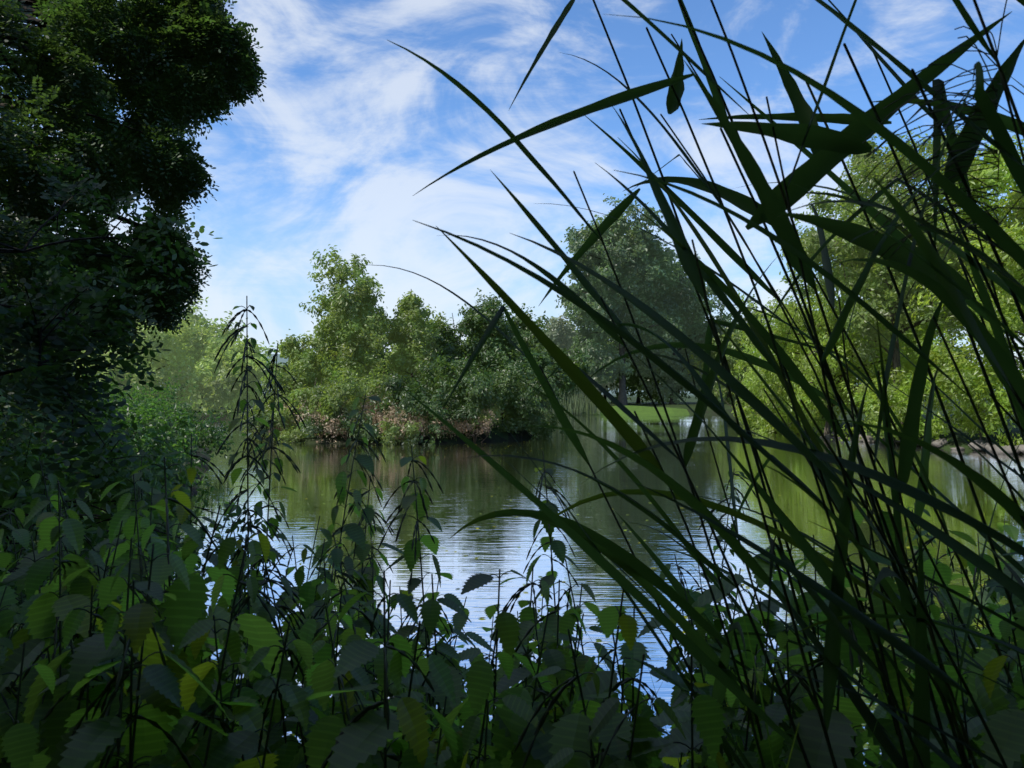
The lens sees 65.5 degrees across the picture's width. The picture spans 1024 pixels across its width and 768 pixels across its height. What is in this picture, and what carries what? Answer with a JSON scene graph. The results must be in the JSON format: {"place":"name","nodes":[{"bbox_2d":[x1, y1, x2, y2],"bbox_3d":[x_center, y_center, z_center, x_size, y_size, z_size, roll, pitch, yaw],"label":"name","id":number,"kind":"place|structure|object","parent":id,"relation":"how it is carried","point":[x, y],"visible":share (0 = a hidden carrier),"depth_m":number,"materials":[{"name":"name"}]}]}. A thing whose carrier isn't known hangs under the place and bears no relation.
{"place":"outdoors","nodes":[
{"label":"outdoors","id":0,"kind":"place"},
{"bbox_2d":[0,0,1023,373],"label":"sky","id":1,"kind":"structure","parent":0,"point":[350,124],"materials":[{"name":"blue"}]},
{"bbox_2d":[1,354,1023,713],"bbox_3d":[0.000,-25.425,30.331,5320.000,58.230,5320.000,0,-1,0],"label":"ground","id":2,"kind":"structure","parent":0,"point":[641,408],"depth_m":34.89,"materials":[{"name":"green plant"}]},
{"bbox_2d":[0,386,167,586],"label":"bank shrub","id":3,"kind":"object","parent":2,"relation":"on","point":[69,478],"visible":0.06,"depth_m":6.61,"materials":[{"name":"green plant"}]},
{"bbox_2d":[69,336,108,373],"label":"tree","id":4,"kind":"object","parent":2,"relation":"on","point":[83,351],"visible":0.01,"depth_m":62.35,"materials":[{"name":"green plant"}]},
{"bbox_2d":[0,22,190,420],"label":"tree","id":5,"kind":"object","parent":2,"relation":"on","point":[55,246],"visible":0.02,"depth_m":9.83,"materials":[{"name":"green plant"}]},
{"bbox_2d":[0,412,200,577],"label":"bank shrub","id":6,"kind":"object","parent":2,"relation":"on","point":[98,541],"visible":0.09,"depth_m":8.00,"materials":[{"name":"green plant"}]},
{"bbox_2d":[0,374,213,551],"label":"bank shrub","id":7,"kind":"object","parent":2,"relation":"on","point":[177,478],"visible":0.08,"depth_m":10.26,"materials":[{"name":"green plant"}]},
{"bbox_2d":[29,409,187,490],"bbox_3d":[-7.068,1.304,12.700,3.156,2.589,3.442,0,-1,15],"label":"bank shrub","id":8,"kind":"object","parent":2,"relation":"on","point":[180,438],"visible":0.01,"depth_m":13.56,"materials":[{"name":"green plant"}]},
{"bbox_2d":[0,163,221,537],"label":"tree","id":9,"kind":"object","parent":2,"relation":"on","point":[45,369],"visible":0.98,"depth_m":3.14,"materials":[{"name":"green plant"}]},
{"bbox_2d":[82,353,149,402],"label":"bush","id":10,"kind":"object","parent":2,"relation":"on","point":[123,382],"visible":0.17,"depth_m":59.76,"materials":[{"name":"green plant"}]},
{"bbox_2d":[0,0,266,478],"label":"robinia tree","id":11,"kind":"object","parent":2,"relation":"on","point":[163,101],"depth_m":6.68,"materials":[{"name":"green plant"}]},
{"bbox_2d":[84,370,184,418],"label":"bank shrub","id":12,"kind":"object","parent":2,"relation":"on","point":[168,404],"visible":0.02,"depth_m":26.17,"materials":[{"name":"green plant"}]},
{"bbox_2d":[0,390,281,656],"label":"bank shrub","id":13,"kind":"object","parent":2,"relation":"on","point":[12,499],"visible":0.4,"depth_m":4.50,"materials":[{"name":"green plant"}]},
{"bbox_2d":[112,391,172,418],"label":"bank shrub","id":14,"kind":"object","parent":2,"relation":"on","point":[145,407],"visible":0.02,"depth_m":27.30,"materials":[{"name":"green plant"}]},
{"bbox_2d":[81,369,205,402],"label":"bank shrub","id":15,"kind":"object","parent":2,"relation":"on","point":[148,384],"visible":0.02,"depth_m":32.37,"materials":[{"name":"green plant"}]},
{"bbox_2d":[107,394,179,433],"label":"bank shrub","id":16,"kind":"object","parent":2,"relation":"on","point":[175,413],"visible":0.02,"depth_m":22.73,"materials":[{"name":"green plant"}]},
{"bbox_2d":[78,316,216,411],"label":"tree","id":17,"kind":"object","parent":2,"relation":"on","point":[169,338],"visible":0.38,"depth_m":60.63,"materials":[{"name":"green plant"}]},
{"bbox_2d":[85,394,209,486],"bbox_3d":[-8.044,1.179,15.268,3.739,2.303,3.550,0,-1,0],"label":"bank shrub","id":18,"kind":"object","parent":2,"relation":"on","point":[139,423],"visible":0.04,"depth_m":15.80,"materials":[{"name":"green plant"}]},
{"bbox_2d":[109,382,190,430],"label":"bank shrub","id":19,"kind":"object","parent":2,"relation":"on","point":[135,397],"visible":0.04,"depth_m":28.38,"materials":[{"name":"green plant"}]},
{"bbox_2d":[103,397,202,473],"bbox_3d":[-8.669,1.250,17.635,3.327,3.477,3.875,0,-1,-25],"label":"bank shrub","id":20,"kind":"object","parent":2,"relation":"on","point":[185,440],"visible":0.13,"depth_m":17.59,"materials":[{"name":"green plant"}]},
{"bbox_2d":[126,375,198,419],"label":"bank shrub","id":21,"kind":"object","parent":2,"relation":"on","point":[160,399],"visible":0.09,"depth_m":31.14,"materials":[{"name":"green plant"}]},
{"bbox_2d":[110,395,235,460],"bbox_3d":[-9.769,1.480,20.800,5.130,2.573,3.788,0,-1,0],"label":"bank shrub","id":22,"kind":"object","parent":2,"relation":"on","point":[211,438],"visible":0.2,"depth_m":21.16,"materials":[{"name":"green plant"}]},
{"bbox_2d":[113,377,233,439],"bbox_3d":[-11.668,1.437,23.830,4.326,3.288,5.100,0,-1,28],"label":"bank shrub","id":23,"kind":"object","parent":2,"relation":"on","point":[200,428],"visible":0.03,"depth_m":24.30,"materials":[{"name":"green plant"}]},
{"bbox_2d":[120,380,232,445],"bbox_3d":[-13.679,1.468,30.666,6.083,3.285,4.286,-1,-1,38],"label":"bank shrub","id":24,"kind":"object","parent":2,"relation":"on","point":[194,417],"visible":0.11,"depth_m":29.99,"materials":[{"name":"green plant"}]},
{"bbox_2d":[138,292,248,402],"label":"tree","id":25,"kind":"object","parent":2,"relation":"on","point":[195,319],"visible":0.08,"depth_m":69.49,"materials":[{"name":"green plant"}]},
{"bbox_2d":[157,318,238,411],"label":"tree","id":26,"kind":"object","parent":2,"relation":"on","point":[194,349],"visible":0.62,"depth_m":61.09,"materials":[{"name":"green plant"}]},
{"bbox_2d":[180,338,278,413],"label":"tree","id":27,"kind":"object","parent":2,"relation":"on","point":[228,397],"visible":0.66,"depth_m":60.71,"materials":[{"name":"green plant"}]},
{"bbox_2d":[239,396,269,437],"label":"island shrub","id":28,"kind":"object","parent":2,"relation":"on","point":[253,430],"visible":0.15,"depth_m":36.84,"materials":[{"name":"green plant"}]},
{"bbox_2d":[242,408,293,438],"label":"island shrub","id":29,"kind":"object","parent":2,"relation":"on","point":[253,422],"visible":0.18,"depth_m":34.83,"materials":[{"name":"green plant"}]},
{"bbox_2d":[255,404,307,440],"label":"island shrub","id":30,"kind":"object","parent":2,"relation":"on","point":[266,418],"visible":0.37,"depth_m":34.10,"materials":[{"name":"green plant"}]},
{"bbox_2d":[248,378,314,416],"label":"island shrub","id":31,"kind":"object","parent":2,"relation":"on","point":[267,411],"visible":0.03,"depth_m":35.30,"materials":[{"name":"green plant"}]},
{"bbox_2d":[266,403,307,435],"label":"bush","id":32,"kind":"object","parent":2,"relation":"on","point":[286,421],"visible":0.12,"depth_m":34.05,"materials":[{"name":"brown plant"}]},
{"bbox_2d":[268,408,318,442],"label":"island shrub","id":33,"kind":"object","parent":2,"relation":"on","point":[293,435],"visible":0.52,"depth_m":33.16,"materials":[{"name":"green plant"}]},
{"bbox_2d":[257,329,338,409],"bbox_3d":[-9.587,-0.071,36.769,3.545,4.804,4.445,0,-1,0],"label":"island tree","id":34,"kind":"object","parent":2,"relation":"on","point":[304,368],"visible":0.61,"depth_m":35.83,"materials":[{"name":"green plant"}]},
{"bbox_2d":[259,370,346,431],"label":"island shrub","id":35,"kind":"object","parent":2,"relation":"on","point":[296,396],"visible":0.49,"depth_m":33.93,"materials":[{"name":"green plant"}]},
{"bbox_2d":[296,400,328,438],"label":"bush","id":36,"kind":"object","parent":2,"relation":"on","point":[322,417],"visible":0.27,"depth_m":32.55,"materials":[{"name":"brown plant"}]},
{"bbox_2d":[297,407,362,438],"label":"island shrub","id":37,"kind":"object","parent":2,"relation":"on","point":[311,430],"visible":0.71,"depth_m":32.23,"materials":[{"name":"green plant"}]},
{"bbox_2d":[312,408,363,442],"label":"bush","id":38,"kind":"object","parent":2,"relation":"on","point":[332,426],"visible":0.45,"depth_m":32.17,"materials":[{"name":"brown plant"}]},
{"bbox_2d":[306,366,374,436],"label":"island shrub","id":39,"kind":"object","parent":2,"relation":"on","point":[336,397],"visible":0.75,"depth_m":32.40,"materials":[{"name":"green plant"}]},
{"bbox_2d":[299,244,396,381],"bbox_3d":[-7.779,-2.096,37.344,5.483,8.909,4.045,0,-1,20],"label":"tree","id":40,"kind":"object","parent":2,"relation":"on","point":[354,325],"visible":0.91,"depth_m":36.37,"materials":[{"name":"green plant"}]},
{"bbox_2d":[348,411,382,443],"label":"island shrub","id":41,"kind":"object","parent":2,"relation":"on","point":[363,433],"visible":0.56,"depth_m":31.92,"materials":[{"name":"green plant"}]},
{"bbox_2d":[340,385,405,432],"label":"bush","id":42,"kind":"object","parent":2,"relation":"on","point":[377,417],"visible":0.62,"depth_m":32.38,"materials":[{"name":"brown plant"}]},
{"bbox_2d":[332,363,418,420],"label":"island shrub","id":43,"kind":"object","parent":2,"relation":"on","point":[373,382],"visible":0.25,"depth_m":35.24,"materials":[{"name":"green plant"}]},
{"bbox_2d":[357,320,396,395],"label":"tree","id":44,"kind":"object","parent":2,"relation":"on","point":[382,357],"visible":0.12,"depth_m":103.12,"materials":[{"name":"green plant"}]},
{"bbox_2d":[358,353,424,411],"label":"island shrub","id":45,"kind":"object","parent":2,"relation":"on","point":[365,375],"visible":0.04,"depth_m":40.03,"materials":[{"name":"green plant"}]},
{"bbox_2d":[373,405,422,444],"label":"bush","id":46,"kind":"object","parent":2,"relation":"on","point":[401,430],"visible":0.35,"depth_m":31.63,"materials":[{"name":"brown plant"}]},
{"bbox_2d":[375,416,423,445],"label":"island shrub","id":47,"kind":"object","parent":2,"relation":"on","point":[387,437],"visible":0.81,"depth_m":31.53,"materials":[{"name":"green plant"}]},
{"bbox_2d":[369,373,453,434],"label":"island shrub","id":48,"kind":"object","parent":2,"relation":"on","point":[404,399],"visible":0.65,"depth_m":32.63,"materials":[{"name":"green plant"}]},
{"bbox_2d":[385,289,442,386],"bbox_3d":[-4.865,-1.191,38.131,3.135,6.767,2.584,0,-1,24],"label":"tree","id":49,"kind":"object","parent":2,"relation":"on","point":[410,333],"visible":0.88,"depth_m":37.53,"materials":[{"name":"green plant"}]},
{"bbox_2d":[383,311,457,388],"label":"tree","id":50,"kind":"object","parent":2,"relation":"on","point":[439,318],"visible":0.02,"depth_m":87.39,"materials":[{"name":"green plant"}]},
{"bbox_2d":[396,408,451,437],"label":"bush","id":51,"kind":"object","parent":2,"relation":"on","point":[421,421],"visible":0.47,"depth_m":32.27,"materials":[{"name":"brown plant"}]},
{"bbox_2d":[399,399,465,444],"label":"island shrub","id":52,"kind":"object","parent":2,"relation":"on","point":[436,410],"visible":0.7,"depth_m":31.90,"materials":[{"name":"green plant"}]},
{"bbox_2d":[412,356,482,407],"bbox_3d":[-2.927,0.527,36.745,3.353,3.593,5.149,0,-1,0],"label":"tree","id":53,"kind":"object","parent":2,"relation":"on","point":[427,372],"visible":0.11,"depth_m":35.94,"materials":[{"name":"green plant"}]},
{"bbox_2d":[429,313,480,377],"bbox_3d":[-3.199,-0.650,39.925,3.790,5.865,2.843,0,-1,0],"label":"tree","id":54,"kind":"object","parent":2,"relation":"on","point":[448,341],"visible":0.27,"depth_m":39.71,"materials":[{"name":"green plant"}]},
{"bbox_2d":[445,396,488,436],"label":"island shrub","id":55,"kind":"object","parent":2,"relation":"on","point":[466,413],"visible":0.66,"depth_m":32.73,"materials":[{"name":"green plant"}]},
{"bbox_2d":[425,350,513,427],"bbox_3d":[-1.848,0.475,34.363,3.907,3.883,4.503,0,-1,0],"label":"island shrub","id":56,"kind":"object","parent":2,"relation":"on","point":[471,385],"visible":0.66,"depth_m":33.54,"materials":[{"name":"green plant"}]},
{"bbox_2d":[444,409,497,441],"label":"bush","id":57,"kind":"object","parent":2,"relation":"on","point":[468,428],"visible":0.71,"depth_m":32.88,"materials":[{"name":"brown plant"}]},
{"bbox_2d":[45,530,912,767],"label":"grasses","id":58,"kind":"object","parent":2,"relation":"on","point":[757,682],"visible":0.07,"depth_m":0.95,"materials":[{"name":"green plant"}]},
{"bbox_2d":[463,404,503,437],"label":"island shrub","id":59,"kind":"object","parent":2,"relation":"on","point":[496,411],"visible":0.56,"depth_m":33.18,"materials":[{"name":"green plant"}]},
{"bbox_2d":[451,288,534,422],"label":"round tree","id":60,"kind":"object","parent":2,"relation":"on","point":[498,348],"visible":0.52,"depth_m":40.13,"materials":[{"name":"green plant"}]},
{"bbox_2d":[491,413,527,431],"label":"island shrub","id":61,"kind":"object","parent":2,"relation":"on","point":[499,421],"visible":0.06,"depth_m":38.92,"materials":[{"name":"green plant"}]},
{"bbox_2d":[0,296,1023,767],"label":"nettles","id":62,"kind":"object","parent":2,"relation":"on","point":[158,688],"visible":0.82,"depth_m":1.12,"materials":[{"name":"green plant"}]},
{"bbox_2d":[476,352,564,429],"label":"island shrub","id":63,"kind":"object","parent":2,"relation":"on","point":[517,402],"visible":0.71,"depth_m":34.87,"materials":[{"name":"green plant"}]},
{"bbox_2d":[496,411,545,438],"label":"island shrub","id":64,"kind":"object","parent":2,"relation":"on","point":[515,425],"visible":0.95,"depth_m":35.13,"materials":[{"name":"green plant"}]},
{"bbox_2d":[502,304,549,351],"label":"tree","id":65,"kind":"object","parent":2,"relation":"on","point":[532,340],"visible":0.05,"depth_m":96.93,"materials":[{"name":"green plant"}]},
{"bbox_2d":[499,361,568,414],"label":"island shrub","id":66,"kind":"object","parent":2,"relation":"on","point":[537,384],"visible":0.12,"depth_m":37.85,"materials":[{"name":"green plant"}]},
{"bbox_2d":[522,343,562,394],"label":"tree","id":67,"kind":"object","parent":2,"relation":"on","point":[539,356],"visible":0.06,"depth_m":78.36,"materials":[{"name":"green plant"}]},
{"bbox_2d":[520,405,567,437],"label":"island shrub","id":68,"kind":"object","parent":2,"relation":"on","point":[543,432],"visible":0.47,"depth_m":36.62,"materials":[{"name":"green plant"}]},
{"bbox_2d":[521,303,577,340],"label":"tree","id":69,"kind":"object","parent":2,"relation":"on","point":[523,305],"visible":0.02,"depth_m":106.67,"materials":[{"name":"green plant"}]},
{"bbox_2d":[541,345,590,403],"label":"tree","id":70,"kind":"object","parent":2,"relation":"on","point":[565,382],"visible":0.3,"depth_m":82.05,"materials":[{"name":"green plant"}]},
{"bbox_2d":[539,388,600,414],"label":"reed bed plants","id":71,"kind":"object","parent":2,"relation":"on","point":[577,403],"visible":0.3,"depth_m":76.88,"materials":[{"name":"green plant"}]},
{"bbox_2d":[523,314,618,403],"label":"tree","id":72,"kind":"object","parent":2,"relation":"on","point":[558,327],"visible":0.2,"depth_m":98.09,"materials":[{"name":"green plant"}]},
{"bbox_2d":[577,338,635,402],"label":"tree","id":73,"kind":"object","parent":2,"relation":"on","point":[617,382],"visible":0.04,"depth_m":101.94,"materials":[{"name":"green plant"}]},
{"bbox_2d":[555,193,702,404],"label":"poplar tree","id":74,"kind":"object","parent":2,"relation":"on","point":[641,259],"visible":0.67,"depth_m":87.30,"materials":[{"name":"green plant"}]},
{"bbox_2d":[607,335,665,402],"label":"tree","id":75,"kind":"object","parent":2,"relation":"on","point":[632,383],"visible":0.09,"depth_m":102.57,"materials":[{"name":"green plant"}]},
{"bbox_2d":[645,322,707,403],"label":"tree","id":76,"kind":"object","parent":2,"relation":"on","point":[660,402],"depth_m":104.33,"materials":[{"name":"green plant"}]},
{"bbox_2d":[625,253,733,404],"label":"poplar tree","id":77,"kind":"object","parent":2,"relation":"on","point":[695,329],"visible":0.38,"depth_m":91.64,"materials":[{"name":"green plant"}]},
{"bbox_2d":[361,0,1023,767],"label":"reeds","id":78,"kind":"object","parent":2,"relation":"on","point":[931,270],"visible":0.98,"depth_m":0.90,"materials":[{"name":"green plant"}]},
{"bbox_2d":[682,315,753,404],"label":"tree","id":79,"kind":"object","parent":2,"relation":"on","point":[735,337],"visible":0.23,"depth_m":89.83,"materials":[{"name":"green plant"}]},
{"bbox_2d":[719,294,764,402],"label":"tree","id":80,"kind":"object","parent":2,"relation":"on","point":[757,315],"depth_m":112.07,"materials":[{"name":"green plant"}]},
{"bbox_2d":[695,365,793,426],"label":"shrub","id":81,"kind":"object","parent":2,"relation":"on","point":[743,403],"visible":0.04,"depth_m":45.84,"materials":[{"name":"green plant"}]},
{"bbox_2d":[731,341,761,412],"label":"tree","id":82,"kind":"object","parent":2,"relation":"on","point":[737,366],"visible":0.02,"depth_m":53.09,"materials":[{"name":"green plant"}]},
{"bbox_2d":[731,373,821,434],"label":"shrub","id":83,"kind":"object","parent":2,"relation":"on","point":[764,426],"visible":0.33,"depth_m":40.34,"materials":[{"name":"green plant"}]},
{"bbox_2d":[726,282,928,436],"bbox_3d":[14.529,-0.904,36.178,10.141,7.785,8.688,0,-1,0],"label":"willow tree","id":84,"kind":"object","parent":2,"relation":"on","point":[795,353],"visible":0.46,"depth_m":35.16,"materials":[{"name":"green plant"}]},
{"bbox_2d":[790,263,976,401],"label":"tree","id":85,"kind":"object","parent":2,"relation":"on","point":[922,336],"visible":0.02,"depth_m":42.30,"materials":[{"name":"green plant"}]},
{"bbox_2d":[831,365,954,445],"bbox_3d":[14.953,1.054,31.166,3.526,3.667,4.198,0,-1,-10],"label":"shrub","id":86,"kind":"object","parent":2,"relation":"on","point":[898,401],"visible":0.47,"depth_m":30.57,"materials":[{"name":"green plant"}]},
{"bbox_2d":[775,125,1023,423],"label":"tall tree","id":87,"kind":"object","parent":2,"relation":"on","point":[879,283],"visible":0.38,"depth_m":32.17,"materials":[{"name":"green plant"}]},
{"bbox_2d":[797,428,1023,453],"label":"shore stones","id":88,"kind":"object","parent":2,"relation":"on","point":[940,442],"depth_m":28.53,"materials":[{"name":"grey stone"}]},
{"bbox_2d":[923,334,974,402],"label":"tree","id":89,"kind":"object","parent":2,"relation":"on","point":[957,350],"visible":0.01,"depth_m":105.69,"materials":[{"name":"green plant"}]},
{"bbox_2d":[898,131,1023,378],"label":"tree","id":90,"kind":"object","parent":2,"relation":"on","point":[1015,270],"visible":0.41,"depth_m":28.32,"materials":[{"name":"green plant"}]},
{"bbox_2d":[915,340,1023,445],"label":"shrub","id":91,"kind":"object","parent":2,"relation":"on","point":[976,383],"visible":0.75,"depth_m":27.86,"materials":[{"name":"green plant"}]},
{"bbox_2d":[156,414,1023,765],"bbox_3d":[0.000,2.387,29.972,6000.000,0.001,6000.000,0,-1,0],"label":"pond","id":92,"kind":"structure","parent":0,"point":[472,486],"depth_m":13.71,"materials":[{"name":"blue liquid"}]}
]}

